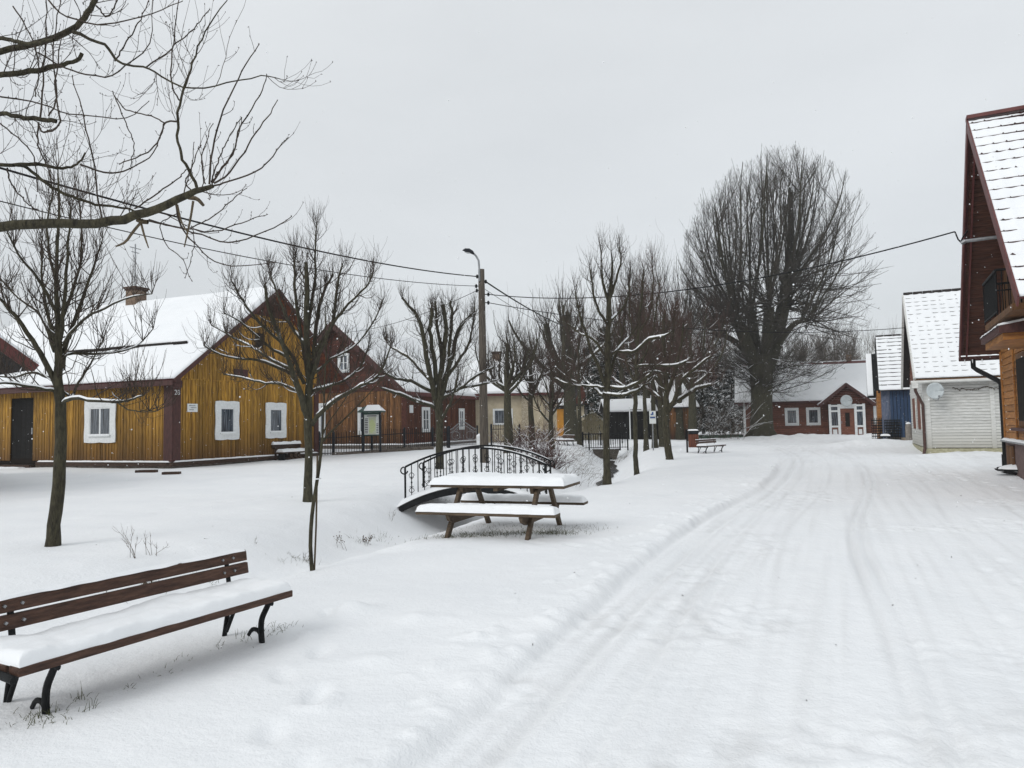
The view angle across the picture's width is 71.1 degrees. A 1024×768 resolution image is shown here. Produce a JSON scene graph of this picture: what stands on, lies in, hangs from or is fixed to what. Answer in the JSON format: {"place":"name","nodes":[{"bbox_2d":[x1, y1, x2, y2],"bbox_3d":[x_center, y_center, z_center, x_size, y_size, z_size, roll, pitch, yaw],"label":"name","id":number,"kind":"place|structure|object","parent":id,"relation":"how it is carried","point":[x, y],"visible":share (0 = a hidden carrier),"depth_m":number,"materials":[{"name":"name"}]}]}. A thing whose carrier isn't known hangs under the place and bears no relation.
{"place":"outdoors","nodes":[
{"label":"outdoors","id":0,"kind":"place"},
{"bbox_2d":[0,0,332,281],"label":"overhanging tree","id":1,"kind":"object","parent":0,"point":[100,222],"visible":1,"depth_m":4.27,"materials":[{"name":"brown plant"}]},
{"bbox_2d":[9,498,608,728],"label":"grass","id":2,"kind":"structure","parent":0,"point":[490,533],"depth_m":9.43,"materials":[{"name":"plant"}]},
{"bbox_2d":[1,0,1021,735],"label":"falling snow","id":3,"kind":"structure","parent":0,"point":[587,276],"depth_m":16.06,"materials":[{"name":"snow"}]},
{"bbox_2d":[0,430,1023,767],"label":"snow ground","id":4,"kind":"structure","parent":0,"point":[814,600],"depth_m":5.45,"materials":[{"name":"snow"}]},
{"bbox_2d":[0,335,38,374],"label":"maroon eaved house","id":5,"kind":"structure","parent":4,"relation":"on","point":[11,352],"depth_m":17.85,"materials":[{"name":"wood"}]},
{"bbox_2d":[0,106,181,546],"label":"linden tree","id":6,"kind":"object","parent":4,"relation":"on","point":[55,334],"visible":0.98,"depth_m":9.39,"materials":[{"name":"brown plant"}]},
{"bbox_2d":[112,526,141,558],"bbox_3d":[-4.521,1.854,8.404,0.292,0.433,0.293,-1,-3,0],"label":"dry weed","id":7,"kind":"object","parent":4,"relation":"on","point":[128,542],"visible":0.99,"depth_m":8.43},
{"bbox_2d":[135,470,157,472],"bbox_3d":[-11.559,2.764,22.674,0.620,0.090,0.220,-1,-3,-3],"label":"wooden plank","id":8,"kind":"object","parent":4,"relation":"on","point":[145,471],"visible":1,"depth_m":22.57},
{"bbox_2d":[0,549,292,714],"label":"park bench","id":9,"kind":"object","parent":4,"relation":"on","point":[53,649],"visible":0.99,"depth_m":4.21,"materials":[{"name":"brown wood"}]},
{"bbox_2d":[144,530,167,555],"bbox_3d":[-4.351,1.936,8.724,0.246,0.322,0.260,-2,-3,12],"label":"dry weed","id":10,"kind":"object","parent":4,"relation":"on","point":[154,545],"visible":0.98,"depth_m":8.69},
{"bbox_2d":[162,471,180,474],"bbox_3d":[-10.411,2.729,21.919,0.500,0.090,0.220,-1,-3,-9],"label":"wooden plank","id":11,"kind":"object","parent":4,"relation":"on","point":[171,473],"visible":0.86,"depth_m":21.81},
{"bbox_2d":[0,244,354,468],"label":"yellow wooden house","id":12,"kind":"structure","parent":4,"relation":"on","point":[101,435],"depth_m":28.05,"materials":[{"name":"yellow painted wood"},{"name":"snow"},{"name":"maroon painted wood"}]},
{"bbox_2d":[12,399,33,457],"bbox_3d":[-19.479,1.797,28.623,1.480,2.430,0.120,-2,-4,23],"label":"door","id":13,"kind":"structure","parent":12,"relation":"in","point":[16,422],"depth_m":28.63,"materials":[{"name":"wood"}]},
{"bbox_2d":[84,401,115,442],"bbox_3d":[-15.406,1.395,26.769,1.673,1.615,0.110,-2,-4,23],"label":"window","id":14,"kind":"structure","parent":12,"relation":"in","point":[99,418],"depth_m":26.77,"materials":[{"name":"white paint"}]},
{"bbox_2d":[215,401,239,439],"bbox_3d":[-11.012,1.410,27.774,0.110,1.514,1.238,-2,-4,23],"label":"window","id":15,"kind":"structure","parent":12,"relation":"in","point":[227,416],"depth_m":27.76,"materials":[{"name":"white paint"}]},
{"bbox_2d":[265,402,286,437],"bbox_3d":[-9.951,1.537,30.290,0.110,1.514,1.268,-2,-4,23],"label":"window","id":16,"kind":"structure","parent":12,"relation":"in","point":[275,413],"depth_m":30.28,"materials":[{"name":"white paint"}]},
{"bbox_2d":[271,440,304,459],"bbox_3d":[-9.404,2.896,30.740,0.688,0.930,1.985,-2,-4,23],"label":"log bench","id":17,"kind":"object","parent":4,"relation":"on","point":[289,446],"visible":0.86,"depth_m":30.33,"materials":[{"name":"black paint"}]},
{"bbox_2d":[182,196,416,501],"bbox_3d":[-4.269,-0.772,14.535,4.826,6.420,3.402,-1,-3,-6],"label":"linden tree","id":18,"kind":"object","parent":4,"relation":"on","point":[305,400],"visible":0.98,"depth_m":14.33,"materials":[{"name":"brown plant"}]},
{"bbox_2d":[308,307,402,570],"bbox_3d":[-1.641,0.573,7.615,1.058,2.848,0.414,0,-3,-16],"label":"sapling","id":19,"kind":"object","parent":4,"relation":"on","point":[312,565],"visible":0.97,"depth_m":7.59,"materials":[{"name":"brown plant"}]},
{"bbox_2d":[362,535,372,544],"bbox_3d":[-2.453,2.648,12.147,0.184,0.169,0.101,-1,-3,0],"label":"dry weed","id":20,"kind":"object","parent":4,"relation":"on","point":[371,536],"visible":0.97,"depth_m":12.15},
{"bbox_2d":[357,405,385,451],"bbox_3d":[-6.554,2.074,33.541,1.135,2.195,0.850,-1,-3,3],"label":"map noticeboard","id":21,"kind":"object","parent":4,"relation":"on","point":[371,419],"visible":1,"depth_m":33.51,"materials":[{"name":"green paint"}]},
{"bbox_2d":[319,426,448,454],"bbox_3d":[-6.018,2.854,35.580,0.505,1.417,7.933,-4,-5,44],"label":"iron fence","id":22,"kind":"object","parent":4,"relation":"on","point":[404,443],"visible":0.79,"depth_m":35.52,"materials":[{"name":"metal"}]},
{"bbox_2d":[317,321,478,448],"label":"brown gabled house","id":23,"kind":"structure","parent":4,"relation":"on","point":[403,412],"depth_m":39.92,"materials":[{"name":"wood"}]},
{"bbox_2d":[319,403,325,437],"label":"window","id":24,"kind":"structure","parent":23,"relation":"in","point":[320,404],"depth_m":40.30,"materials":[{"name":"white paint"}]},
{"bbox_2d":[338,353,348,372],"bbox_3d":[-9.395,-1.190,39.923,0.750,1.100,0.110,-2,-4,21],"label":"window","id":25,"kind":"structure","parent":23,"relation":"in","point":[345,359],"depth_m":39.92,"materials":[{"name":"white paint"}]},
{"bbox_2d":[357,407,361,434],"bbox_3d":[-8.060,2.018,39.259,0.930,1.510,0.110,-2,-4,21],"label":"window","id":26,"kind":"structure","parent":23,"relation":"in","point":[358,408],"depth_m":39.38,"materials":[{"name":"white paint"}]},
{"bbox_2d":[422,407,429,431],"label":"window","id":27,"kind":"structure","parent":23,"relation":"in","point":[425,410],"depth_m":40.38,"materials":[{"name":"white paint"}]},
{"bbox_2d":[459,408,464,429],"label":"window","id":28,"kind":"structure","parent":23,"relation":"in","point":[461,411],"depth_m":44.80,"materials":[{"name":"white paint"}]},
{"bbox_2d":[374,278,506,468],"bbox_3d":[-2.383,-0.265,22.500,4.498,6.298,3.521,-1,-3,0],"label":"linden tree","id":29,"kind":"object","parent":4,"relation":"on","point":[438,382],"visible":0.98,"depth_m":22.37,"materials":[{"name":"brown plant"}]},
{"bbox_2d":[448,422,477,447],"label":"ornate iron gate","id":30,"kind":"structure","parent":4,"relation":"on","point":[476,428],"depth_m":39.04,"materials":[{"name":"metal"}]},
{"bbox_2d":[397,444,554,511],"bbox_3d":[-0.715,2.112,16.221,3.484,1.432,2.070,-1,-3,0],"label":"arched footbridge","id":31,"kind":"object","parent":4,"relation":"on","point":[424,493],"visible":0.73,"depth_m":15.47,"materials":[{"name":"black paint"}]},
{"bbox_2d":[462,248,489,462],"bbox_3d":[-1.242,-0.990,25.599,0.954,7.780,0.338,0,-3,-9],"label":"utility pole with street lamp","id":32,"kind":"object","parent":4,"relation":"on","point":[483,399],"visible":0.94,"depth_m":25.54,"materials":[{"name":"grey wood"}]},
{"bbox_2d":[0,201,467,285],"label":"overhead cable","id":33,"kind":"object","parent":32,"relation":"attached to","point":[218,251],"visible":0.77,"depth_m":16.26,"materials":[{"name":"black paint"}]},
{"bbox_2d":[0,167,476,276],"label":"overhead cable","id":34,"kind":"object","parent":32,"relation":"attached to","point":[26,175],"visible":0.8,"depth_m":15.03,"materials":[{"name":"black paint"}]},
{"bbox_2d":[339,291,475,332],"bbox_3d":[-5.308,-2.926,32.000,0.021,0.499,14.860,1,-4,-33],"label":"overhead cable","id":35,"kind":"object","parent":32,"relation":"attached to","point":[406,319],"visible":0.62,"depth_m":31.30,"materials":[{"name":"black paint"}]},
{"bbox_2d":[487,282,577,330],"bbox_3d":[1.980,-3.784,39.055,0.057,1.675,27.100,-2,-3,12],"label":"overhead cable","id":36,"kind":"object","parent":32,"relation":"attached to","point":[522,304],"visible":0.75,"depth_m":31.64,"materials":[{"name":"black paint"}]},
{"bbox_2d":[491,303,905,332],"bbox_3d":[7.860,-2.503,27.955,17.970,0.920,0.027,0,-3,-14],"label":"overhead cable","id":37,"kind":"object","parent":32,"relation":"attached to","point":[705,329],"visible":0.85,"depth_m":28.06,"materials":[{"name":"black paint"}]},
{"bbox_2d":[489,231,954,298],"bbox_3d":[4.336,-3.096,20.581,14.649,1.070,0.030,-4,-5,45],"label":"overhead cable","id":38,"kind":"object","parent":32,"relation":"attached to","point":[754,278],"visible":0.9,"depth_m":18.28,"materials":[{"name":"black rubber"}]},
{"bbox_2d":[954,230,967,241],"bbox_3d":[9.760,-3.220,15.541,0.582,0.330,0.064,1,-4,-33],"label":"cable loop","id":39,"kind":"object","parent":38,"relation":"hanging from","point":[962,236],"visible":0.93,"depth_m":15.51,"materials":[{"name":"black paint"}]},
{"bbox_2d":[476,434,479,444],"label":"white gate pillar","id":40,"kind":"structure","parent":4,"relation":"on","point":[478,439],"depth_m":38.94,"materials":[{"name":"paint"}]},
{"bbox_2d":[415,472,587,539],"bbox_3d":[-0.090,1.675,10.022,1.948,0.862,1.762,-2,-4,20],"label":"picnic table","id":41,"kind":"object","parent":4,"relation":"on","point":[512,505],"visible":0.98,"depth_m":9.61,"materials":[{"name":"brown wood"}]},
{"bbox_2d":[490,424,520,444],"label":"iron fence","id":42,"kind":"object","parent":4,"relation":"on","point":[491,442],"visible":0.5,"depth_m":40.36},
{"bbox_2d":[461,304,552,452],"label":"linden tree","id":43,"kind":"object","parent":4,"relation":"on","point":[508,387],"visible":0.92,"depth_m":32.85,"materials":[{"name":"brown plant"}]},
{"bbox_2d":[468,351,563,442],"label":"cream rendered house","id":44,"kind":"structure","parent":4,"relation":"on","point":[519,406],"depth_m":46.80,"materials":[{"name":"white paint"}]},
{"bbox_2d":[493,408,512,424],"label":"window","id":45,"kind":"structure","parent":44,"relation":"in","point":[498,414],"depth_m":46.84,"materials":[{"name":"white paint"}]},
{"bbox_2d":[489,419,567,453],"bbox_3d":[0.756,2.274,33.189,3.837,2.061,3.578,-1,-3,0],"label":"bare shrub","id":46,"kind":"object","parent":4,"relation":"on","point":[516,442],"visible":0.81,"depth_m":32.83,"materials":[{"name":"plant"}]},
{"bbox_2d":[500,321,579,446],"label":"linden tree","id":47,"kind":"object","parent":4,"relation":"on","point":[530,413],"visible":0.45,"depth_m":35.85,"materials":[{"name":"brown plant"}]},
{"bbox_2d":[518,421,569,443],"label":"bare shrub","id":48,"kind":"object","parent":4,"relation":"on","point":[541,435],"visible":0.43,"depth_m":40.75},
{"bbox_2d":[514,439,583,468],"bbox_3d":[1.262,2.416,23.977,2.255,1.342,1.862,-3,-4,30],"label":"bare shrub","id":49,"kind":"object","parent":4,"relation":"on","point":[549,452],"visible":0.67,"depth_m":23.94,"materials":[{"name":"plant"}]},
{"bbox_2d":[520,334,585,449],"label":"linden tree","id":50,"kind":"object","parent":4,"relation":"on","point":[553,396],"visible":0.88,"depth_m":33.80,"materials":[{"name":"brown plant"}]},
{"bbox_2d":[555,435,574,445],"bbox_3d":[2.887,3.076,38.819,0.531,0.658,1.840,0,-3,-15],"label":"park bench","id":51,"kind":"object","parent":4,"relation":"on","point":[565,437],"visible":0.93,"depth_m":38.59,"materials":[{"name":"brown wood"}]},
{"bbox_2d":[533,307,602,444],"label":"linden tree","id":52,"kind":"object","parent":4,"relation":"on","point":[579,423],"visible":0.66,"depth_m":40.24,"materials":[{"name":"brown plant"}]},
{"bbox_2d":[506,265,635,441],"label":"linden tree","id":53,"kind":"object","parent":4,"relation":"on","point":[570,416],"visible":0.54,"depth_m":45.75,"materials":[{"name":"brown plant"}]},
{"bbox_2d":[557,386,586,436],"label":"outbuilding","id":54,"kind":"object","parent":4,"relation":"on","point":[560,413],"depth_m":61.58,"materials":[{"name":"paint"}]},
{"bbox_2d":[557,409,563,435],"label":"door","id":55,"kind":"structure","parent":54,"relation":"in","point":[560,424],"depth_m":61.61,"materials":[{"name":"orange paint"}]},
{"bbox_2d":[575,348,602,435],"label":"spruce tree","id":56,"kind":"object","parent":4,"relation":"on","point":[587,407],"visible":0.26,"depth_m":63.98,"materials":[{"name":"green plant"}]},
{"bbox_2d":[582,410,602,439],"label":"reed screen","id":57,"kind":"object","parent":4,"relation":"on","point":[588,423],"visible":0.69,"depth_m":49.77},
{"bbox_2d":[553,443,631,486],"bbox_3d":[3.336,3.250,30.819,3.146,1.420,16.650,-2,-3,18],"label":"dry sedge","id":58,"kind":"object","parent":4,"relation":"on","point":[587,462],"visible":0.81,"depth_m":28.80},
{"bbox_2d":[581,326,626,430],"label":"spruce tree","id":59,"kind":"object","parent":4,"relation":"on","point":[592,400],"visible":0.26,"depth_m":59.86,"materials":[{"name":"green plant"}]},
{"bbox_2d":[582,431,628,450],"bbox_3d":[5.084,3.160,40.026,2.524,1.060,1.978,-1,-3,0],"label":"black culvert railing","id":60,"kind":"object","parent":4,"relation":"on","point":[601,440],"visible":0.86,"depth_m":39.07,"materials":[{"name":"metal"}]},
{"bbox_2d":[592,448,618,459],"bbox_3d":[5.173,4.136,39.686,1.489,1.336,1.071,-1,-3,0],"label":"stone culvert","id":61,"kind":"object","parent":4,"relation":"on","point":[613,453],"visible":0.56,"depth_m":39.22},
{"bbox_2d":[585,265,636,398],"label":"linden tree","id":62,"kind":"object","parent":4,"relation":"on","point":[621,368],"visible":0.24,"depth_m":57.87,"materials":[{"name":"brown plant"}]},
{"bbox_2d":[548,217,681,484],"bbox_3d":[2.377,-0.832,17.456,3.025,6.667,3.121,-1,-3,0],"label":"linden tree","id":63,"kind":"object","parent":4,"relation":"on","point":[606,386],"visible":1,"depth_m":17.29,"materials":[{"name":"brown plant"}]},
{"bbox_2d":[600,322,642,398],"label":"spruce tree","id":64,"kind":"object","parent":4,"relation":"on","point":[626,380],"visible":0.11,"depth_m":65.83,"materials":[{"name":"green plant"}]},
{"bbox_2d":[598,398,657,438],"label":"dark shed","id":65,"kind":"structure","parent":4,"relation":"on","point":[619,411],"depth_m":52.87,"materials":[{"name":"wood"}]},
{"bbox_2d":[623,416,637,437],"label":"door","id":66,"kind":"structure","parent":65,"relation":"in","point":[625,418],"depth_m":52.83,"materials":[{"name":"wood"}]},
{"bbox_2d":[594,257,668,451],"bbox_3d":[5.642,-1.601,33.622,3.958,9.629,4.669,-1,-3,0],"label":"linden tree","id":67,"kind":"object","parent":4,"relation":"on","point":[645,433],"visible":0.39,"depth_m":33.91,"materials":[{"name":"brown plant"}]},
{"bbox_2d":[629,407,640,439],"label":"thin white post","id":68,"kind":"object","parent":4,"relation":"on","point":[630,421],"visible":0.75,"depth_m":42.92,"materials":[{"name":"metal"}]},
{"bbox_2d":[598,228,672,397],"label":"linden tree","id":69,"kind":"object","parent":4,"relation":"on","point":[647,392],"visible":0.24,"depth_m":55.71,"materials":[{"name":"brown plant"}]},
{"bbox_2d":[625,338,650,398],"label":"spruce tree","id":70,"kind":"object","parent":4,"relation":"on","point":[632,388],"visible":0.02,"depth_m":70.29,"materials":[{"name":"green plant"}]},
{"bbox_2d":[589,262,696,447],"bbox_3d":[6.286,-1.502,35.188,5.214,9.451,4.791,-1,-3,0],"label":"linden tree","id":71,"kind":"object","parent":4,"relation":"on","point":[653,406],"visible":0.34,"depth_m":34.49,"materials":[{"name":"brown plant"}]},
{"bbox_2d":[598,239,702,474],"bbox_3d":[3.928,-0.711,20.384,2.686,6.719,2.714,0,-3,-9],"label":"linden tree","id":72,"kind":"object","parent":4,"relation":"on","point":[637,363],"visible":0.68,"depth_m":20.22,"materials":[{"name":"brown plant"}]},
{"bbox_2d":[649,411,655,449],"bbox_3d":[6.513,2.205,33.136,0.300,1.922,0.082,-1,-3,0],"label":"blue information sign","id":73,"kind":"object","parent":4,"relation":"on","point":[652,417],"visible":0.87,"depth_m":33.13,"materials":[{"name":"metal"}]},
{"bbox_2d":[622,275,702,446],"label":"linden tree","id":74,"kind":"object","parent":4,"relation":"on","point":[660,430],"visible":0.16,"depth_m":35.79,"materials":[{"name":"brown plant"}]},
{"bbox_2d":[584,397,741,431],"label":"distant undergrowth","id":75,"kind":"object","parent":4,"relation":"on","point":[700,421],"depth_m":84.60,"materials":[{"name":"brown plant"}]},
{"bbox_2d":[650,380,688,439],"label":"brown barn","id":76,"kind":"structure","parent":4,"relation":"on","point":[672,424],"depth_m":49.89,"materials":[{"name":"wood"}]},
{"bbox_2d":[673,412,675,438],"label":"door","id":77,"kind":"structure","parent":76,"relation":"in","point":[674,413],"depth_m":49.84,"materials":[{"name":"wood"}]},
{"bbox_2d":[634,289,726,459],"bbox_3d":[6.205,-0.328,25.561,3.726,6.393,3.452,-1,-3,0],"label":"linden tree","id":78,"kind":"object","parent":4,"relation":"on","point":[666,385],"visible":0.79,"depth_m":25.24,"materials":[{"name":"brown plant"}]},
{"bbox_2d":[638,220,722,439],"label":"linden tree","id":79,"kind":"object","parent":4,"relation":"on","point":[680,434],"visible":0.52,"depth_m":49.98,"materials":[{"name":"brown plant"}]},
{"bbox_2d":[686,429,698,452],"bbox_3d":[7.774,2.498,30.903,0.515,1.100,0.451,-1,-3,8],"label":"waste bin","id":80,"kind":"object","parent":4,"relation":"on","point":[691,435],"visible":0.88,"depth_m":30.74,"materials":[{"name":"black paint"}]},
{"bbox_2d":[524,312,863,420],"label":"distant woodland","id":81,"kind":"object","parent":4,"relation":"on","point":[829,349],"visible":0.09,"depth_m":101.64,"materials":[{"name":"grey plant"}]},
{"bbox_2d":[656,289,743,428],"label":"linden tree","id":82,"kind":"object","parent":4,"relation":"on","point":[692,416],"visible":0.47,"depth_m":45.90,"materials":[{"name":"brown plant"}]},
{"bbox_2d":[695,438,725,452],"bbox_3d":[8.338,2.636,30.131,0.531,0.658,1.840,-4,-4,42],"label":"park bench","id":83,"kind":"object","parent":4,"relation":"on","point":[711,442],"visible":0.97,"depth_m":29.98,"materials":[{"name":"brown wood"}]},
{"bbox_2d":[694,349,730,433],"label":"spruce tree","id":84,"kind":"object","parent":4,"relation":"on","point":[699,397],"visible":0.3,"depth_m":65.60,"materials":[{"name":"green plant"}]},
{"bbox_2d":[697,353,742,433],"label":"spruce tree","id":85,"kind":"object","parent":4,"relation":"on","point":[718,388],"visible":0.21,"depth_m":69.88,"materials":[{"name":"green plant"}]},
{"bbox_2d":[699,433,743,438],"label":"green barrier","id":86,"kind":"object","parent":4,"relation":"on","point":[703,436],"visible":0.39,"depth_m":55.75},
{"bbox_2d":[670,372,780,439],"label":"bare shrub","id":87,"kind":"object","parent":4,"relation":"on","point":[720,421],"visible":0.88,"depth_m":49.56,"materials":[{"name":"plant"}]},
{"bbox_2d":[712,370,743,434],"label":"spruce tree","id":88,"kind":"object","parent":4,"relation":"on","point":[729,388],"visible":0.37,"depth_m":63.83,"materials":[{"name":"green plant"}]},
{"bbox_2d":[678,141,891,436],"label":"giant linden tree","id":89,"kind":"object","parent":4,"relation":"on","point":[762,368],"visible":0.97,"depth_m":50.21,"materials":[{"name":"brown plant"}]},
{"bbox_2d":[734,355,876,434],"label":"red brown house with porch","id":90,"kind":"structure","parent":4,"relation":"on","point":[844,395],"depth_m":53.41,"materials":[{"name":"red-brown painted wood"},{"name":"snow"},{"name":"white paint"}]},
{"bbox_2d":[785,408,798,425],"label":"window","id":91,"kind":"structure","parent":90,"relation":"in","point":[791,414],"depth_m":53.75,"materials":[{"name":"white paint"}]},
{"bbox_2d":[806,407,820,424],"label":"window","id":92,"kind":"structure","parent":90,"relation":"in","point":[813,416],"depth_m":53.27,"materials":[{"name":"white paint"}]},
{"bbox_2d":[840,408,854,434],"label":"door","id":93,"kind":"structure","parent":90,"relation":"in","point":[846,414],"depth_m":51.51,"materials":[{"name":"wood"}]},
{"bbox_2d":[873,406,876,422],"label":"window","id":94,"kind":"structure","parent":90,"relation":"in","point":[874,407],"depth_m":51.92,"materials":[{"name":"white paint"}]},
{"bbox_2d":[839,323,875,359],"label":"background tree","id":95,"kind":"object","parent":4,"relation":"on","point":[860,354],"visible":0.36,"depth_m":71.81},
{"bbox_2d":[843,326,897,359],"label":"background tree","id":96,"kind":"object","parent":4,"relation":"on","point":[873,344],"visible":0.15,"depth_m":76.44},
{"bbox_2d":[880,434,889,438],"bbox_3d":[19.421,2.852,37.274,0.444,0.524,0.431,-2,-4,20],"label":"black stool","id":97,"kind":"object","parent":4,"relation":"on","point":[884,435],"visible":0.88,"depth_m":37.14,"materials":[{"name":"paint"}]},
{"bbox_2d":[871,418,900,439],"bbox_3d":[19.711,2.457,37.802,0.294,1.350,1.403,2,-5,-44],"label":"black lattice panel","id":98,"kind":"object","parent":4,"relation":"on","point":[886,428],"visible":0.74,"depth_m":37.67,"materials":[{"name":"paint"}]},
{"bbox_2d":[865,334,912,439],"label":"blue house with tiled roof","id":99,"kind":"structure","parent":4,"relation":"on","point":[884,389],"depth_m":38.23,"materials":[{"name":"paint"}]},
{"bbox_2d":[905,422,911,439],"bbox_3d":[19.315,2.329,34.904,0.300,0.960,0.285,-1,-3,0],"label":"pale stone bollard","id":100,"kind":"object","parent":4,"relation":"on","point":[908,431],"visible":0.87,"depth_m":34.80,"materials":[{"name":"stone"}]},
{"bbox_2d":[901,288,1006,453],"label":"white weatherboard house","id":101,"kind":"structure","parent":4,"relation":"on","point":[940,376],"depth_m":27.23,"materials":[{"name":"white painted wood boards"},{"name":"snow"},{"name":"dark roof tile"}]},
{"bbox_2d":[959,105,1023,479],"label":"chalet house with balcony","id":102,"kind":"structure","parent":4,"relation":"on","point":[992,292],"depth_m":16.04,"materials":[{"name":"orange-brown wood"},{"name":"snow"},{"name":"maroon metal"}]},
{"bbox_2d":[1010,351,1023,431],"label":"window","id":103,"kind":"structure","parent":102,"relation":"in","point":[1019,360],"depth_m":16.34,"materials":[{"name":"red paint"}]},
{"bbox_2d":[995,464,1017,473],"bbox_3d":[12.404,2.076,17.503,1.043,0.245,0.678,-3,-4,30],"label":"snowy bundle","id":104,"kind":"object","parent":4,"relation":"on","point":[1009,469],"visible":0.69,"depth_m":17.46,"materials":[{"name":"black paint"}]},
{"bbox_2d":[0,0,1023,393],"label":"sky","id":105,"kind":"structure","parent":0,"point":[799,46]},
{"bbox_2d":[596,461,617,485],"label":"creek water","id":106,"kind":"structure","parent":0,"point":[613,470],"depth_m":32.24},
{"bbox_3d":[-9.407,3.184,30.402,0.340,0.174,0.177,-2,-4,23],"label":"firewood log","id":107,"kind":"object","parent":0,"visible":0},
{"bbox_2d":[285,453,292,457],"bbox_3d":[-9.456,3.018,30.301,0.340,0.182,0.184,-2,-4,23],"label":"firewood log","id":108,"kind":"object","parent":107,"relation":"on","point":[288,455],"visible":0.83,"depth_m":30.23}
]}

